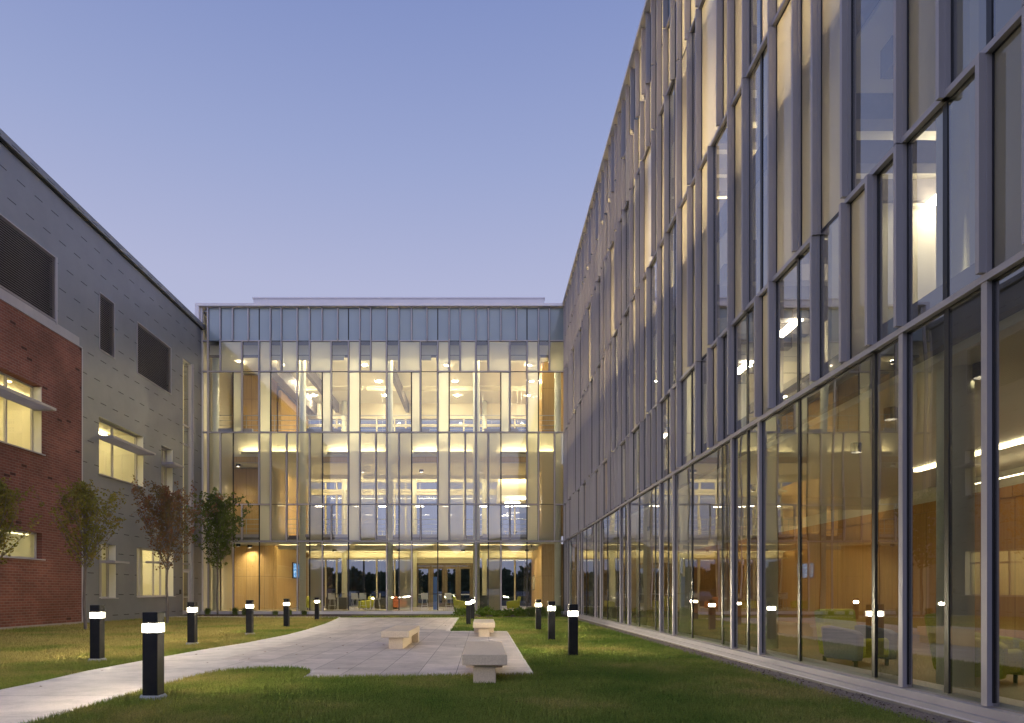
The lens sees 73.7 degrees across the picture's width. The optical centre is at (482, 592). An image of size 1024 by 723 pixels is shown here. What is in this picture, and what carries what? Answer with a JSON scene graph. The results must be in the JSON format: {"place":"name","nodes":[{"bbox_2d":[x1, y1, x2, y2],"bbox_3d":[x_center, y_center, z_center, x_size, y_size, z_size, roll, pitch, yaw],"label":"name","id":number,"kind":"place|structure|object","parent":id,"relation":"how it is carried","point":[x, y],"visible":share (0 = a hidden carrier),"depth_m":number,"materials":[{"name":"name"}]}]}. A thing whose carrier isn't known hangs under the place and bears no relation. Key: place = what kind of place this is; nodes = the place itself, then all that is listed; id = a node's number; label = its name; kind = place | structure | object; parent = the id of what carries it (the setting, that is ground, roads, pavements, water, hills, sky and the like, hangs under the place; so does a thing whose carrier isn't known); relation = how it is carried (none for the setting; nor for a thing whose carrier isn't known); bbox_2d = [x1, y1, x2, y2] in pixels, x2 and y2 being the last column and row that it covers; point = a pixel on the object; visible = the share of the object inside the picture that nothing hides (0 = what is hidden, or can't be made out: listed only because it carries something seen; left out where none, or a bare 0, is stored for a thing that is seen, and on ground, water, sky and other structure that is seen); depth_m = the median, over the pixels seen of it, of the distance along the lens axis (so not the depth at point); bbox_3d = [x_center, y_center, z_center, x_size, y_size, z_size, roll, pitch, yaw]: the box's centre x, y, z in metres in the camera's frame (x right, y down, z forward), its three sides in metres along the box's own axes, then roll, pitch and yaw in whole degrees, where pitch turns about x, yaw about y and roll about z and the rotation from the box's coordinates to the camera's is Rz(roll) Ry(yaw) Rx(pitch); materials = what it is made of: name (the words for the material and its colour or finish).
{"place":"outdoors","nodes":[
{"label":"outdoors","id":0,"kind":"place"},
{"bbox_2d":[172,616,333,617],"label":"pavement","id":1,"kind":"structure","parent":0,"point":[237,616],"depth_m":37.65,"materials":[{"name":"concrete"}]},
{"bbox_2d":[0,617,532,722],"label":"path","id":2,"kind":"structure","parent":0,"point":[29,702],"depth_m":10.67,"materials":[{"name":"concrete"}]},
{"bbox_2d":[0,0,644,575],"label":"sky","id":3,"kind":"structure","parent":0,"point":[239,151],"materials":[{"name":"blue"}]},
{"bbox_2d":[223,618,529,675],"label":"plaza paving","id":4,"kind":"structure","parent":0,"point":[435,649],"depth_m":15.04,"materials":[{"name":"grey concrete"}]},
{"bbox_2d":[381,626,419,648],"bbox_3d":[-2.030,1.115,17.175,0.650,0.430,2.650,0,0,0],"label":"stone bench","id":5,"kind":"object","parent":4,"relation":"on","point":[400,637],"visible":0.99,"depth_m":15.98,"materials":[{"name":"stone"}]},
{"bbox_2d":[473,619,494,636],"bbox_3d":[0.045,1.115,21.625,0.650,0.430,2.650,0,0,0],"label":"stone bench","id":6,"kind":"object","parent":4,"relation":"on","point":[483,627],"visible":1,"depth_m":20.43,"materials":[{"name":"stone"}]},
{"bbox_2d":[462,641,506,682],"bbox_3d":[0.030,1.115,11.175,0.650,0.430,2.650,0,0,0],"label":"stone bench","id":7,"kind":"object","parent":4,"relation":"on","point":[484,659],"visible":0.98,"depth_m":9.98,"materials":[{"name":"concrete"}]},
{"bbox_2d":[371,591,385,597],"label":"parked car","id":8,"kind":"object","parent":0,"point":[383,594],"visible":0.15,"depth_m":81.54,"materials":[{"name":"paint"}]},
{"bbox_2d":[195,297,564,613],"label":"glass office building","id":9,"kind":"structure","parent":0,"point":[279,374],"depth_m":42.68,"materials":[{"name":"glass"}]},
{"bbox_2d":[292,562,296,578],"bbox_3d":[-13.551,-1.575,49.600,0.078,1.150,1.700,0,0,0],"label":"display screen","id":10,"kind":"object","parent":9,"relation":"attached to","point":[294,569],"depth_m":49.06,"materials":[{"name":"blue glass"}]},
{"bbox_2d":[306,596,320,609],"bbox_3d":[-11.237,0.710,45.200,0.912,0.880,0.840,0,0,0],"label":"armchair","id":11,"kind":"object","parent":9,"relation":"on","point":[313,602],"visible":0.65,"depth_m":44.84,"materials":[{"name":"fabric"}]},
{"bbox_2d":[311,563,334,599],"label":"tree","id":12,"kind":"object","parent":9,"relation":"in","point":[316,580],"visible":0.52,"depth_m":118.03,"materials":[{"name":"green plant"}]},
{"bbox_2d":[328,593,335,609],"bbox_3d":[-9.750,0.601,44.300,0.461,1.102,0.464,0,0,0],"label":"bar stool","id":13,"kind":"object","parent":9,"relation":"on","point":[331,596],"visible":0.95,"depth_m":44.09,"materials":[{"name":"metal"}]},
{"bbox_2d":[326,597,347,608],"bbox_3d":[-9.900,0.750,46.500,1.440,0.800,0.640,0,0,0],"label":"cabinet","id":14,"kind":"object","parent":9,"relation":"on","point":[343,602],"visible":0.65,"depth_m":46.20,"materials":[{"name":"laminate"}]},
{"bbox_2d":[337,594,338,609],"bbox_3d":[-9.300,0.615,43.900,0.840,1.070,0.840,0,0,0],"label":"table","id":15,"kind":"object","parent":9,"relation":"on","point":[337,601],"visible":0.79,"depth_m":43.89,"materials":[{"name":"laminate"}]},
{"bbox_2d":[351,593,358,609],"bbox_3d":[-8.350,0.601,44.800,0.461,1.102,0.464,0,0,5],"label":"bar stool","id":16,"kind":"object","parent":9,"relation":"on","point":[354,595],"visible":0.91,"depth_m":44.59,"materials":[{"name":"metal"}]},
{"bbox_2d":[359,593,366,609],"bbox_3d":[-7.750,0.601,44.300,0.461,1.102,0.464,0,0,-5],"label":"bar stool","id":17,"kind":"object","parent":9,"relation":"on","point":[362,595],"visible":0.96,"depth_m":44.09,"materials":[{"name":"metal"}]},
{"bbox_2d":[358,596,373,608],"bbox_3d":[-7.868,0.710,46.219,0.912,0.880,0.840,0,0,-30],"label":"armchair","id":18,"kind":"object","parent":9,"relation":"on","point":[363,602],"visible":0.81,"depth_m":45.93,"materials":[{"name":"fabric"}]},
{"bbox_2d":[374,598,397,608],"bbox_3d":[-6.800,0.775,48.300,1.640,0.750,0.640,0,0,0],"label":"cabinet","id":19,"kind":"object","parent":9,"relation":"on","point":[382,604],"visible":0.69,"depth_m":48.00,"materials":[{"name":"laminate"}]},
{"bbox_2d":[393,596,405,607],"bbox_3d":[-5.932,0.710,47.519,0.912,0.880,0.840,0,0,30],"label":"armchair","id":20,"kind":"object","parent":9,"relation":"on","point":[395,603],"visible":0.57,"depth_m":47.32,"materials":[{"name":"orange fabric"}]},
{"bbox_2d":[417,566,429,606],"bbox_3d":[-4.610,-0.450,53.200,0.980,3.160,0.160,0,0,0],"label":"door","id":21,"kind":"structure","parent":9,"relation":"in","point":[418,567],"depth_m":53.20,"materials":[{"name":"brown wood"}]},
{"bbox_2d":[421,593,427,608],"bbox_3d":[-3.750,0.601,44.300,0.461,1.102,0.464,0,0,0],"label":"bar stool","id":22,"kind":"object","parent":9,"relation":"on","point":[424,595],"visible":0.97,"depth_m":44.09,"materials":[{"name":"metal"}]},
{"bbox_2d":[433,577,436,609],"bbox_3d":[-3.050,0.075,43.900,0.400,2.150,0.300,0,0,0],"label":"banner stand","id":23,"kind":"object","parent":9,"relation":"on","point":[434,593],"visible":0.95,"depth_m":43.87,"materials":[{"name":"metal"}]},
{"bbox_2d":[432,566,442,606],"bbox_3d":[-3.485,-0.450,53.200,0.870,3.160,0.160,0,0,0],"label":"door","id":24,"kind":"structure","parent":9,"relation":"in","point":[433,567],"depth_m":53.20,"materials":[{"name":"brown metal"}]},
{"bbox_2d":[445,593,452,609],"bbox_3d":[-2.200,0.601,44.400,0.461,1.102,0.464,0,0,10],"label":"bar stool","id":25,"kind":"object","parent":9,"relation":"on","point":[447,595],"visible":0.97,"depth_m":44.20,"materials":[{"name":"metal"}]},
{"bbox_2d":[446,566,456,606],"bbox_3d":[-2.425,-0.450,53.200,0.850,3.160,0.160,0,0,0],"label":"door","id":26,"kind":"structure","parent":9,"relation":"in","point":[447,567],"depth_m":53.20,"materials":[{"name":"brown metal"}]},
{"bbox_2d":[452,596,466,608],"bbox_3d":[-1.488,0.710,44.500,0.912,0.880,0.840,0,0,0],"label":"armchair","id":27,"kind":"object","parent":9,"relation":"on","point":[458,604],"visible":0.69,"depth_m":44.08,"materials":[{"name":"fabric"}]},
{"bbox_2d":[459,566,470,603],"bbox_3d":[-1.350,-0.450,53.200,0.900,3.160,0.160,0,0,0],"label":"door","id":28,"kind":"structure","parent":9,"relation":"in","point":[460,567],"depth_m":53.20,"materials":[{"name":"brown wood"}]},
{"bbox_2d":[480,595,499,609],"bbox_3d":[0.450,0.675,44.500,1.440,0.950,0.640,0,0,0],"label":"cabinet","id":29,"kind":"object","parent":9,"relation":"on","point":[494,601],"visible":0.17,"depth_m":44.20,"materials":[{"name":"laminate"}]},
{"bbox_2d":[507,596,520,608],"bbox_3d":[2.037,0.710,44.600,0.912,0.880,0.840,0,0,0],"label":"armchair","id":30,"kind":"object","parent":9,"relation":"on","point":[514,604],"visible":0.82,"depth_m":44.18,"materials":[{"name":"fabric"}]},
{"bbox_2d":[533,575,534,589],"bbox_3d":[3.760,-0.700,50.200,0.040,1.100,1.800,0,0,0],"label":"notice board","id":31,"kind":"object","parent":9,"relation":"attached to","point":[533,582],"visible":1,"depth_m":49.69,"materials":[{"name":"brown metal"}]},
{"bbox_2d":[561,557,562,608],"bbox_3d":[5.025,-0.560,43.624,0.550,3.380,0.048,0,0,0],"label":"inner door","id":32,"kind":"structure","parent":9,"relation":"in","point":[561,557],"depth_m":43.60,"materials":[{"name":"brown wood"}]},
{"bbox_2d":[401,589,410,600],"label":"parked car","id":33,"kind":"object","parent":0,"point":[408,594],"visible":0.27,"depth_m":82.34,"materials":[{"name":"paint"}]},
{"bbox_2d":[314,599,530,605],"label":"car park","id":34,"kind":"structure","parent":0,"point":[522,603],"depth_m":89.77,"materials":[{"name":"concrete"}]},
{"bbox_2d":[315,589,335,602],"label":"parked car","id":35,"kind":"object","parent":34,"relation":"on","point":[318,593],"visible":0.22,"depth_m":82.58,"materials":[{"name":"paint"}]},
{"bbox_2d":[339,591,361,603],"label":"parked car","id":36,"kind":"object","parent":34,"relation":"on","point":[354,600],"visible":0.37,"depth_m":80.46,"materials":[{"name":"silver metal"}]},
{"bbox_2d":[361,528,365,599],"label":"street lamp","id":37,"kind":"object","parent":34,"relation":"on","point":[363,529],"visible":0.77,"depth_m":83.90,"materials":[{"name":"grey metal"}]},
{"bbox_2d":[512,591,529,603],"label":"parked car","id":38,"kind":"object","parent":34,"relation":"on","point":[522,594],"visible":0.63,"depth_m":80.23,"materials":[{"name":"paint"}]},
{"bbox_2d":[426,591,441,602],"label":"parked car","id":39,"kind":"object","parent":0,"point":[440,596],"visible":0.2,"depth_m":79.99,"materials":[{"name":"silver metal"}]},
{"bbox_2d":[461,591,469,602],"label":"parked car","id":40,"kind":"object","parent":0,"point":[463,597],"visible":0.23,"depth_m":81.02,"materials":[{"name":"paint"}]},
{"bbox_2d":[0,595,935,722],"bbox_3d":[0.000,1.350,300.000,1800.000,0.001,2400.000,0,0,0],"label":"lawn","id":41,"kind":"structure","parent":0,"point":[441,676],"depth_m":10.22,"materials":[{"name":"plant"}]},
{"bbox_2d":[0,477,42,563],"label":"maple tree","id":42,"kind":"object","parent":41,"relation":"on","point":[5,496],"visible":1,"depth_m":20.68,"materials":[{"name":"green plant"}]},
{"bbox_2d":[27,477,126,629],"bbox_3d":[-14.096,-1.351,23.974,3.156,5.406,2.934,0,0,-35],"label":"maple tree","id":43,"kind":"object","parent":41,"relation":"on","point":[84,498],"visible":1,"depth_m":24.05,"materials":[{"name":"green plant"}]},
{"bbox_2d":[89,605,105,660],"bbox_3d":[-7.560,0.810,13.400,0.320,1.120,0.320,0,0,0],"label":"bollard light","id":44,"kind":"object","parent":41,"relation":"on","point":[97,638],"visible":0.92,"depth_m":13.30,"materials":[{"name":"metal"}]},
{"bbox_2d":[0,128,205,629],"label":"brick and metal building","id":45,"kind":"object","parent":41,"relation":"on","point":[101,328],"visible":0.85,"depth_m":29.36,"materials":[{"name":"metal"}]},
{"bbox_2d":[0,530,45,560],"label":"window","id":46,"kind":"structure","parent":45,"relation":"in","point":[26,548],"depth_m":25.76,"materials":[{"name":"glass"}]},
{"bbox_2d":[0,372,55,455],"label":"window","id":47,"kind":"structure","parent":45,"relation":"in","point":[34,402],"depth_m":25.92,"materials":[{"name":"metal"}]},
{"bbox_2d":[99,544,129,598],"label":"window","id":48,"kind":"structure","parent":45,"relation":"in","point":[110,561],"depth_m":31.81,"materials":[{"name":"metal"}]},
{"bbox_2d":[98,420,155,487],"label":"window","id":49,"kind":"structure","parent":45,"relation":"in","point":[137,448],"depth_m":33.05,"materials":[{"name":"metal"}]},
{"bbox_2d":[137,548,175,597],"bbox_3d":[-17.160,-0.995,35.835,0.720,2.510,4.170,0,0,0],"label":"window","id":50,"kind":"structure","parent":45,"relation":"in","point":[170,572],"depth_m":36.17,"materials":[{"name":"glass"}]},
{"bbox_2d":[161,448,183,495],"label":"window","id":51,"kind":"structure","parent":45,"relation":"in","point":[169,464],"depth_m":37.65,"materials":[{"name":"metal"}]},
{"bbox_2d":[183,571,188,613],"bbox_3d":[-17.190,0.000,39.540,0.120,2.500,1.020,0,0,0],"label":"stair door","id":52,"kind":"structure","parent":45,"relation":"in","point":[185,611],"depth_m":39.78,"materials":[{"name":"metal"}]},
{"bbox_2d":[183,359,191,611],"bbox_3d":[-17.175,-6.073,39.565,0.190,14.725,1.210,0,0,0],"label":"strip window","id":53,"kind":"structure","parent":45,"relation":"in","point":[189,426],"depth_m":40.06,"materials":[{"name":"metal"}]},
{"bbox_2d":[140,612,166,700],"bbox_3d":[-4.170,0.810,8.650,0.320,1.120,0.320,0,0,0],"label":"bollard light","id":54,"kind":"object","parent":41,"relation":"on","point":[152,665],"visible":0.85,"depth_m":8.55,"materials":[{"name":"metal"}]},
{"bbox_2d":[186,602,198,644],"bbox_3d":[-7.500,0.810,17.650,0.320,1.120,0.320,0,0,0],"label":"bollard light","id":55,"kind":"object","parent":41,"relation":"on","point":[192,627],"visible":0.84,"depth_m":17.55,"materials":[{"name":"metal"}]},
{"bbox_2d":[246,600,253,634],"bbox_3d":[-7.450,0.810,21.850,0.320,1.120,0.320,0,0,0],"label":"bollard light","id":56,"kind":"object","parent":41,"relation":"on","point":[249,620],"visible":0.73,"depth_m":21.75,"materials":[{"name":"metal"}]},
{"bbox_2d":[283,599,289,626],"bbox_3d":[-7.550,0.785,26.300,0.196,1.070,0.196,0,0,0],"label":"bollard light","id":57,"kind":"object","parent":41,"relation":"on","point":[286,615],"visible":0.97,"depth_m":26.20,"materials":[{"name":"black metal"}]},
{"bbox_2d":[184,614,422,615],"bbox_3d":[-10.350,1.365,39.800,13.500,0.070,3.200,0,0,0],"label":"planting bed","id":58,"kind":"object","parent":41,"relation":"on","point":[326,614],"visible":0.35,"depth_m":40.92,"materials":[{"name":"brown soil"}]},
{"bbox_2d":[204,608,210,614],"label":"grass tuft","id":59,"kind":"object","parent":58,"relation":"on","point":[207,611],"visible":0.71,"depth_m":40.14,"materials":[{"name":"green plant"}]},
{"bbox_2d":[199,614,234,615],"bbox_3d":[-15.300,1.335,39.200,2.200,0.070,1.800,0,0,0],"label":"mulch ring","id":60,"kind":"object","parent":58,"relation":"on","point":[218,615],"visible":0.63,"depth_m":38.56,"materials":[{"name":"brown soil"}]},
{"bbox_2d":[183,487,252,614],"bbox_3d":[-15.235,-2.317,39.406,3.461,7.341,5.224,0,0,-34],"label":"maple tree","id":61,"kind":"object","parent":58,"relation":"on","point":[218,519],"visible":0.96,"depth_m":39.12,"materials":[{"name":"green plant"}]},
{"bbox_2d":[229,608,239,614],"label":"grass tuft","id":62,"kind":"object","parent":58,"relation":"on","point":[235,611],"visible":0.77,"depth_m":40.06,"materials":[{"name":"green plant"}]},
{"bbox_2d":[241,608,245,614],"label":"grass tuft","id":63,"kind":"object","parent":58,"relation":"on","point":[243,610],"visible":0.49,"depth_m":39.99,"materials":[{"name":"green plant"}]},
{"bbox_2d":[5,619,602,701],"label":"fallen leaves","id":64,"kind":"object","parent":41,"relation":"on","point":[164,626],"visible":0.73,"depth_m":23.14,"materials":[{"name":"brown plant"}]},
{"bbox_2d":[315,597,318,619],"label":"bollard light","id":65,"kind":"object","parent":41,"relation":"on","point":[316,610],"visible":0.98,"depth_m":33.10,"materials":[{"name":"black metal"}]},
{"bbox_2d":[331,566,362,595],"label":"tree","id":66,"kind":"object","parent":41,"relation":"on","point":[355,574],"visible":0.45,"depth_m":121.84,"materials":[{"name":"green plant"}]},
{"bbox_2d":[351,571,383,599],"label":"tree","id":67,"kind":"object","parent":41,"relation":"on","point":[370,582],"visible":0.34,"depth_m":121.83,"materials":[{"name":"green plant"}]},
{"bbox_2d":[378,568,424,599],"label":"tree","id":68,"kind":"object","parent":41,"relation":"on","point":[382,580],"visible":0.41,"depth_m":115.61,"materials":[{"name":"green plant"}]},
{"bbox_2d":[420,569,449,599],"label":"tree","id":69,"kind":"object","parent":41,"relation":"on","point":[423,587],"visible":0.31,"depth_m":123.83,"materials":[{"name":"green plant"}]},
{"bbox_2d":[466,598,470,623],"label":"bollard light","id":70,"kind":"object","parent":41,"relation":"on","point":[468,612],"visible":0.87,"depth_m":28.11,"materials":[{"name":"black metal"}]},
{"bbox_2d":[447,567,495,599],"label":"tree","id":71,"kind":"object","parent":41,"relation":"on","point":[465,579],"visible":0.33,"depth_m":111.02,"materials":[{"name":"green plant"}]},
{"bbox_2d":[470,597,473,618],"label":"bollard light","id":72,"kind":"object","parent":41,"relation":"on","point":[472,609],"visible":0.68,"depth_m":33.80,"materials":[{"name":"black metal"}]},
{"bbox_2d":[491,567,523,599],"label":"tree","id":73,"kind":"object","parent":41,"relation":"on","point":[507,585],"visible":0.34,"depth_m":118.12,"materials":[{"name":"green plant"}]},
{"bbox_2d":[474,614,567,617],"bbox_3d":[1.900,1.365,38.600,5.600,0.070,5.600,0,0,0],"label":"planting bed","id":74,"kind":"object","parent":41,"relation":"on","point":[476,615],"visible":0.06,"depth_m":37.53,"materials":[{"name":"brown plant"}]},
{"bbox_2d":[451,607,478,616],"bbox_3d":[-0.950,1.088,37.615,1.521,0.639,1.159,0,0,0],"label":"shrub","id":75,"kind":"object","parent":74,"relation":"on","point":[461,611],"visible":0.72,"depth_m":37.30,"materials":[{"name":"green plant"}]},
{"bbox_2d":[474,606,493,616],"bbox_3d":[0.135,1.034,37.552,1.227,0.695,1.212,0,0,-19],"label":"shrub","id":76,"kind":"object","parent":74,"relation":"on","point":[484,611],"visible":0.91,"depth_m":37.37,"materials":[{"name":"green plant"}]},
{"bbox_2d":[487,610,507,616],"bbox_3d":[0.826,1.192,37.051,1.157,0.534,1.236,0,0,0],"label":"shrub","id":77,"kind":"object","parent":74,"relation":"on","point":[497,613],"visible":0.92,"depth_m":36.87,"materials":[{"name":"green plant"}]},
{"bbox_2d":[503,608,512,615],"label":"shrub","id":78,"kind":"object","parent":74,"relation":"on","point":[509,613],"visible":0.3,"depth_m":38.13,"materials":[{"name":"green plant"}]},
{"bbox_2d":[510,606,527,616],"bbox_3d":[1.984,1.088,37.554,1.238,0.635,1.208,0,0,26],"label":"shrub","id":79,"kind":"object","parent":74,"relation":"on","point":[519,612],"visible":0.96,"depth_m":37.35,"materials":[{"name":"green plant"}]},
{"bbox_2d":[524,606,536,616],"bbox_3d":[2.742,1.016,37.237,1.528,0.667,1.458,0,0,0],"label":"grass tuft","id":80,"kind":"object","parent":74,"relation":"on","point":[530,610],"visible":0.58,"depth_m":37.06,"materials":[{"name":"green plant"}]},
{"bbox_2d":[537,605,545,616],"bbox_3d":[3.218,1.013,37.724,1.346,0.675,1.453,0,0,19],"label":"grass tuft","id":81,"kind":"object","parent":74,"relation":"on","point":[543,614],"visible":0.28,"depth_m":37.53,"materials":[{"name":"green plant"}]},
{"bbox_2d":[542,606,561,616],"bbox_3d":[3.715,1.014,36.969,1.413,0.671,1.532,0,0,-31],"label":"grass tuft","id":82,"kind":"object","parent":74,"relation":"on","point":[556,610],"visible":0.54,"depth_m":36.85,"materials":[{"name":"green plant"}]},
{"bbox_2d":[551,605,563,615],"bbox_3d":[4.116,1.015,38.141,1.409,0.670,1.319,0,0,-33],"label":"grass tuft","id":83,"kind":"object","parent":74,"relation":"on","point":[559,613],"visible":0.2,"depth_m":38.09,"materials":[{"name":"green plant"}]},
{"bbox_2d":[517,574,530,599],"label":"tree","id":84,"kind":"object","parent":41,"relation":"on","point":[523,582],"visible":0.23,"depth_m":119.44,"materials":[{"name":"green plant"}]},
{"bbox_2d":[517,562,530,581],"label":"tree","id":85,"kind":"object","parent":41,"relation":"on","point":[522,570],"visible":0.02,"depth_m":120.65,"materials":[{"name":"green plant"}]},
{"bbox_2d":[535,599,540,628],"bbox_3d":[1.980,0.785,24.200,0.196,1.070,0.196,0,0,0],"label":"bollard light","id":86,"kind":"object","parent":41,"relation":"on","point":[537,617],"visible":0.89,"depth_m":24.11,"materials":[{"name":"black metal"}]},
{"bbox_2d":[548,601,554,639],"bbox_3d":[1.930,0.785,19.100,0.196,1.070,0.196,0,0,0],"label":"bollard light","id":87,"kind":"object","parent":41,"relation":"on","point":[551,623],"visible":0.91,"depth_m":19.00,"materials":[{"name":"black metal"}]},
{"bbox_2d":[568,604,577,654],"bbox_3d":[1.900,0.785,14.350,0.196,1.070,0.196,0,0,0],"label":"bollard light","id":88,"kind":"object","parent":41,"relation":"on","point":[573,635],"visible":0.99,"depth_m":14.26,"materials":[{"name":"black metal"}]},
{"bbox_2d":[563,614,961,722],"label":"gravel strip","id":89,"kind":"object","parent":41,"relation":"on","point":[910,712],"visible":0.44,"depth_m":9.74,"materials":[{"name":"grey gravel"}]},
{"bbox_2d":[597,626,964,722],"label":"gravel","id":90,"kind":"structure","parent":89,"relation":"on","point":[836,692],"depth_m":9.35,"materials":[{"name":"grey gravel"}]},
{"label":"mulch ring","id":91,"kind":"structure","parent":41,"relation":"on","visible":0},
{"bbox_2d":[131,475,222,623],"bbox_3d":[-12.903,-1.746,28.910,3.392,6.198,3.547,0,0,22],"label":"maple tree","id":92,"kind":"object","parent":91,"relation":"on","point":[168,502],"visible":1,"depth_m":28.62,"materials":[{"name":"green plant"}]},
{"bbox_2d":[487,589,499,594],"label":"parked car","id":93,"kind":"object","parent":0,"point":[494,591],"visible":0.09,"depth_m":82.62,"materials":[{"name":"silver metal"}]},
{"bbox_2d":[562,0,1023,722],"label":"glass office wing","id":94,"kind":"structure","parent":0,"point":[792,302],"depth_m":12.91,"materials":[{"name":"glass"}]},
{"bbox_2d":[814,609,896,666],"bbox_3d":[5.937,0.710,10.935,0.840,0.880,0.912,0,0,-20],"label":"armchair","id":95,"kind":"object","parent":94,"relation":"on","point":[842,634],"visible":0.96,"depth_m":10.74,"materials":[{"name":"fabric"}]},
{"bbox_2d":[924,613,1023,682],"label":"armchair","id":96,"kind":"object","parent":94,"relation":"on","point":[1011,655],"visible":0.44,"depth_m":8.53,"materials":[{"name":"fabric"}]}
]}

